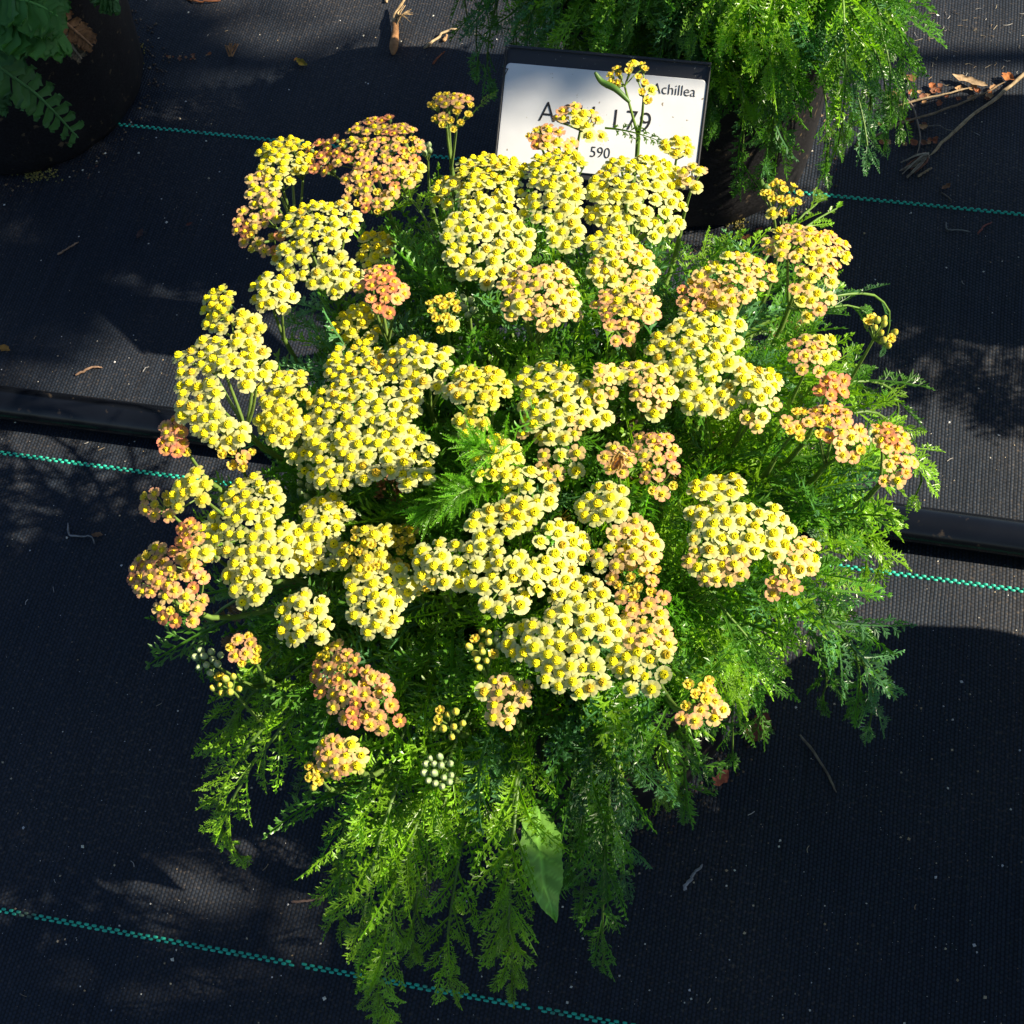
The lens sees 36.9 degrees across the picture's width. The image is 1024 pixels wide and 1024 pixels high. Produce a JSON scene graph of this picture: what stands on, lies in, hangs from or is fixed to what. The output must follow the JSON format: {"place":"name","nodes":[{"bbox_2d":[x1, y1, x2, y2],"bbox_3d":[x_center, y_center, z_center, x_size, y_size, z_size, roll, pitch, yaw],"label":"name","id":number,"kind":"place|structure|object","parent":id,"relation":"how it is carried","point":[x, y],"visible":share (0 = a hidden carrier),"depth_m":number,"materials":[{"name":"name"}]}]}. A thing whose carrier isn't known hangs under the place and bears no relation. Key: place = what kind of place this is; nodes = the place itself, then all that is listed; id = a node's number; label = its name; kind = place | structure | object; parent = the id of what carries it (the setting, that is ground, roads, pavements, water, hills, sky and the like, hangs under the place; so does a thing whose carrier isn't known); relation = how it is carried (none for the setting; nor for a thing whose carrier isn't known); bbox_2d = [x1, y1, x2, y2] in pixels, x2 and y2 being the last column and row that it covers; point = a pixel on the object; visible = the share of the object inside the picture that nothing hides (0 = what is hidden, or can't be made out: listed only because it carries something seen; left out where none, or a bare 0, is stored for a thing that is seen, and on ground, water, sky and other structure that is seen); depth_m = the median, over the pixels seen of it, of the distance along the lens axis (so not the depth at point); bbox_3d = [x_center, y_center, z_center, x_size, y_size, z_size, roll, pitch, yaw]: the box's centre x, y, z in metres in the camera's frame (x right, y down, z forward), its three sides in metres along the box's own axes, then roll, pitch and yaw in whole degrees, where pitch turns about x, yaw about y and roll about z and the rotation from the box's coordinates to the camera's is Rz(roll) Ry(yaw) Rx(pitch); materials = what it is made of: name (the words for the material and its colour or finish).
{"place":"outdoors","nodes":[
{"label":"outdoors","id":0,"kind":"place"},
{"bbox_2d":[189,0,220,2],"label":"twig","id":1,"kind":"object","parent":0,"point":[198,1],"visible":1,"depth_m":1.25,"materials":[{"name":"brown wood"}]},
{"bbox_2d":[0,0,1023,1023],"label":"ground","id":2,"kind":"structure","parent":0,"point":[78,681],"depth_m":0.95,"materials":[{"name":"fabric"}]},
{"bbox_2d":[0,344,9,350],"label":"dead leaf","id":3,"kind":"object","parent":2,"relation":"on","point":[3,347],"visible":1,"depth_m":1.10,"materials":[{"name":"brown plant"}]},
{"bbox_2d":[57,242,78,254],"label":"twig","id":4,"kind":"object","parent":2,"relation":"on","point":[62,251],"visible":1,"depth_m":1.14,"materials":[{"name":"wood"}]},
{"bbox_2d":[0,0,143,174],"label":"potted tansy","id":5,"kind":"object","parent":2,"relation":"on","point":[70,75],"visible":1,"depth_m":1.12,"materials":[{"name":"plastic"}]},
{"bbox_2d":[67,523,94,542],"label":"twig","id":6,"kind":"object","parent":2,"relation":"on","point":[68,531],"visible":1,"depth_m":1.02,"materials":[{"name":"grey wood"}]},
{"bbox_2d":[75,366,101,375],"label":"twig","id":7,"kind":"object","parent":2,"relation":"on","point":[83,371],"visible":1,"depth_m":1.08,"materials":[{"name":"brown wood"}]},
{"bbox_2d":[91,532,102,536],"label":"dead leaf","id":8,"kind":"object","parent":2,"relation":"on","point":[97,534],"visible":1,"depth_m":1.01,"materials":[{"name":"brown plant"}]},
{"bbox_2d":[136,229,143,237],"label":"dead leaf","id":9,"kind":"object","parent":2,"relation":"on","point":[139,233],"visible":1,"depth_m":1.14,"materials":[{"name":"plant"}]},
{"bbox_2d":[225,43,238,56],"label":"dry tuft","id":10,"kind":"object","parent":2,"relation":"on","point":[230,47],"visible":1,"depth_m":1.22,"materials":[{"name":"brown plant"}]},
{"bbox_2d":[296,58,306,65],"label":"dead leaf","id":11,"kind":"object","parent":2,"relation":"on","point":[301,61],"visible":1,"depth_m":1.21,"materials":[{"name":"plant"}]},
{"bbox_2d":[291,896,321,902],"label":"twig","id":12,"kind":"object","parent":2,"relation":"on","point":[299,901],"visible":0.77,"depth_m":0.89,"materials":[{"name":"brown wood"}]},
{"bbox_2d":[12,43,748,230],"bbox_3d":[-0.095,-0.288,1.171,0.561,0.004,0.164,8,62,9],"label":"moss","id":13,"kind":"object","parent":2,"relation":"on","point":[36,173],"visible":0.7,"depth_m":1.18,"materials":[{"name":"green plant"}]},
{"bbox_2d":[389,0,412,55],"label":"dried sheath","id":14,"kind":"object","parent":2,"relation":"on","point":[397,15],"visible":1,"depth_m":1.22,"materials":[{"name":"brown plant"}]},
{"bbox_2d":[3,9,851,858],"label":"soil crumbs","id":15,"kind":"object","parent":2,"relation":"on","point":[643,239],"visible":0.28,"depth_m":1.11,"materials":[{"name":"brown soil"}]},
{"bbox_2d":[423,28,457,48],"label":"twig","id":16,"kind":"object","parent":2,"relation":"on","point":[435,39],"visible":0.9,"depth_m":1.21,"materials":[{"name":"beige wood"}]},
{"bbox_2d":[0,385,1023,558],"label":"irrigation pipe","id":17,"kind":"object","parent":2,"relation":"on","point":[971,532],"visible":0.32,"depth_m":1.03,"materials":[{"name":"black plastic"}]},
{"bbox_2d":[1,0,1023,1023],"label":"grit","id":18,"kind":"object","parent":2,"relation":"on","point":[451,891],"visible":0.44,"depth_m":0.91,"materials":[{"name":"grey stone"}]},
{"bbox_2d":[21,5,1023,1002],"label":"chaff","id":19,"kind":"object","parent":2,"relation":"on","point":[951,458],"visible":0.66,"depth_m":1.16,"materials":[{"name":"beige plant"}]},
{"bbox_2d":[126,59,945,1023],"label":"potted yarrow","id":20,"kind":"object","parent":2,"relation":"on","point":[486,545],"visible":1,"depth_m":0.67,"materials":[{"name":"plant"}]},
{"bbox_2d":[471,690,599,922],"bbox_3d":[0.015,0.139,0.736,0.061,0.129,0.139,-20,61,-6],"label":"broadleaf weed","id":21,"kind":"object","parent":20,"relation":"in","point":[548,869],"visible":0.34,"depth_m":0.66,"materials":[{"name":"green plant"}]},
{"bbox_2d":[607,443,634,471],"bbox_3d":[0.042,-0.021,0.612,0.009,0.008,0.013,33,69,21],"label":"insect","id":22,"kind":"object","parent":20,"relation":"on","point":[616,461],"visible":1,"depth_m":0.61},
{"bbox_2d":[800,496,846,541],"bbox_3d":[0.142,0.015,0.806,0.078,0.070,0.020,-17,61,-5],"label":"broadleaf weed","id":23,"kind":"object","parent":20,"relation":"in","point":[812,534],"visible":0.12,"depth_m":0.82,"materials":[{"name":"green plant"}]},
{"bbox_2d":[495,45,711,262],"bbox_3d":[0.058,-0.176,0.977,0.120,0.251,0.070,8,62,9],"label":"name sign","id":24,"kind":"object","parent":2,"relation":"on","point":[539,86],"visible":0.69,"depth_m":0.89,"materials":[{"name":"plastic"}]},
{"bbox_2d":[683,864,702,890],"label":"twig","id":25,"kind":"object","parent":2,"relation":"on","point":[690,880],"visible":1,"depth_m":0.88,"materials":[{"name":"grey wood"}]},
{"bbox_2d":[449,0,947,226],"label":"potted yarrow","id":26,"kind":"object","parent":2,"relation":"on","point":[774,67],"visible":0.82,"depth_m":0.91,"materials":[{"name":"plant"}]},
{"bbox_2d":[712,770,728,785],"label":"dead leaf","id":27,"kind":"object","parent":2,"relation":"on","point":[722,780],"visible":0.83,"depth_m":0.90,"materials":[{"name":"brown plant"}]},
{"bbox_2d":[740,234,751,239],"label":"dead leaf","id":28,"kind":"object","parent":2,"relation":"on","point":[747,236],"visible":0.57,"depth_m":1.10,"materials":[{"name":"brown plant"}]},
{"bbox_2d":[745,712,771,741],"bbox_3d":[0.147,0.128,0.913,0.017,0.003,0.016,-15,61,-4],"label":"dead leaf","id":29,"kind":"object","parent":2,"relation":"on","point":[766,716],"visible":0.49,"depth_m":0.91,"materials":[{"name":"plant"}]},
{"bbox_2d":[800,734,835,791],"bbox_3d":[0.181,0.147,0.903,0.003,0.004,0.040,-26,62,-10],"label":"grass blade","id":30,"kind":"object","parent":2,"relation":"on","point":[815,755],"depth_m":0.90,"materials":[{"name":"grey plant"}]},
{"bbox_2d":[901,93,920,152],"bbox_3d":[0.296,-0.290,1.137,0.009,0.003,0.064,-8,61,0],"label":"twig","id":31,"kind":"object","parent":2,"relation":"on","point":[911,104],"visible":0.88,"depth_m":1.13,"materials":[{"name":"wood"}]},
{"bbox_2d":[907,75,916,81],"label":"dead leaf","id":32,"kind":"object","parent":2,"relation":"on","point":[911,78],"visible":0.57,"depth_m":1.16,"materials":[{"name":"brown plant"}]},
{"bbox_2d":[910,139,917,144],"bbox_3d":[0.295,-0.271,1.127,0.006,0.001,0.006,8,62,9],"label":"leaf flake","id":33,"kind":"object","parent":2,"relation":"on","point":[913,142],"visible":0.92,"depth_m":1.13,"materials":[{"name":"brown plant"}]},
{"bbox_2d":[899,152,929,177],"bbox_3d":[0.293,-0.255,1.116,0.027,0.007,0.014,-33,63,-13],"label":"root clump","id":34,"kind":"object","parent":2,"relation":"on","point":[920,162],"visible":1,"depth_m":1.12,"materials":[{"name":"grey plant"}]},
{"bbox_2d":[919,124,927,128],"bbox_3d":[0.303,-0.284,1.133,0.007,0.002,0.005,8,62,9],"label":"leaf flake","id":35,"kind":"object","parent":2,"relation":"on","point":[923,126],"visible":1,"depth_m":1.13,"materials":[{"name":"plant"}]},
{"bbox_2d":[917,167,931,176],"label":"twig","id":36,"kind":"object","parent":2,"relation":"on","point":[924,172],"visible":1,"depth_m":1.11,"materials":[{"name":"wood"}]},
{"bbox_2d":[856,82,1004,146],"bbox_3d":[0.311,-0.295,1.138,0.128,0.003,0.005,-23,62,-8],"label":"twig","id":37,"kind":"object","parent":2,"relation":"on","point":[930,114],"visible":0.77,"depth_m":1.14,"materials":[{"name":"brown wood"}]},
{"bbox_2d":[929,82,935,87],"bbox_3d":[0.315,-0.320,1.152,0.005,0.001,0.006,8,62,9],"label":"leaf flake","id":38,"kind":"object","parent":2,"relation":"on","point":[931,85],"visible":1,"depth_m":1.15,"materials":[{"name":"orange plant"}]},
{"bbox_2d":[930,87,937,92],"bbox_3d":[0.316,-0.316,1.150,0.006,0.001,0.007,8,62,9],"label":"leaf flake","id":39,"kind":"object","parent":2,"relation":"on","point":[932,90],"visible":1,"depth_m":1.15,"materials":[{"name":"brown plant"}]},
{"bbox_2d":[899,87,971,104],"bbox_3d":[0.312,-0.309,1.145,0.065,0.004,0.003,-15,61,-4],"label":"twig","id":40,"kind":"object","parent":2,"relation":"on","point":[918,99],"visible":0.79,"depth_m":1.14,"materials":[{"name":"beige wood"}]},
{"bbox_2d":[928,125,952,130],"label":"twig","id":41,"kind":"object","parent":2,"relation":"on","point":[940,126],"visible":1,"depth_m":1.13,"materials":[{"name":"wood"}]},
{"bbox_2d":[942,183,950,188],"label":"dead leaf","id":42,"kind":"object","parent":2,"relation":"on","point":[947,185],"visible":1,"depth_m":1.10,"materials":[{"name":"brown plant"}]},
{"bbox_2d":[945,222,970,231],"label":"twig","id":43,"kind":"object","parent":2,"relation":"on","point":[955,229],"visible":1,"depth_m":1.09,"materials":[{"name":"grey wood"}]},
{"bbox_2d":[953,74,987,85],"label":"dead leaf","id":44,"kind":"object","parent":2,"relation":"on","point":[971,80],"visible":1,"depth_m":1.15,"materials":[{"name":"beige plant"}]},
{"bbox_2d":[969,84,976,89],"bbox_3d":[0.345,-0.318,1.149,0.006,0.001,0.006,8,62,9],"label":"leaf flake","id":45,"kind":"object","parent":2,"relation":"on","point":[973,86],"visible":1,"depth_m":1.15,"materials":[{"name":"brown plant"}]},
{"bbox_2d":[930,72,1023,154],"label":"twig","id":46,"kind":"object","parent":2,"relation":"on","point":[993,100],"visible":1,"depth_m":1.13,"materials":[{"name":"brown wood"}]},
{"bbox_2d":[977,222,991,233],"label":"twig","id":47,"kind":"object","parent":2,"relation":"on","point":[980,230],"visible":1,"depth_m":1.08,"materials":[{"name":"wood"}]},
{"bbox_2d":[1001,72,1014,79],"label":"dead leaf","id":48,"kind":"object","parent":2,"relation":"on","point":[1008,76],"visible":1,"depth_m":1.15,"materials":[{"name":"orange plant"}]}
]}

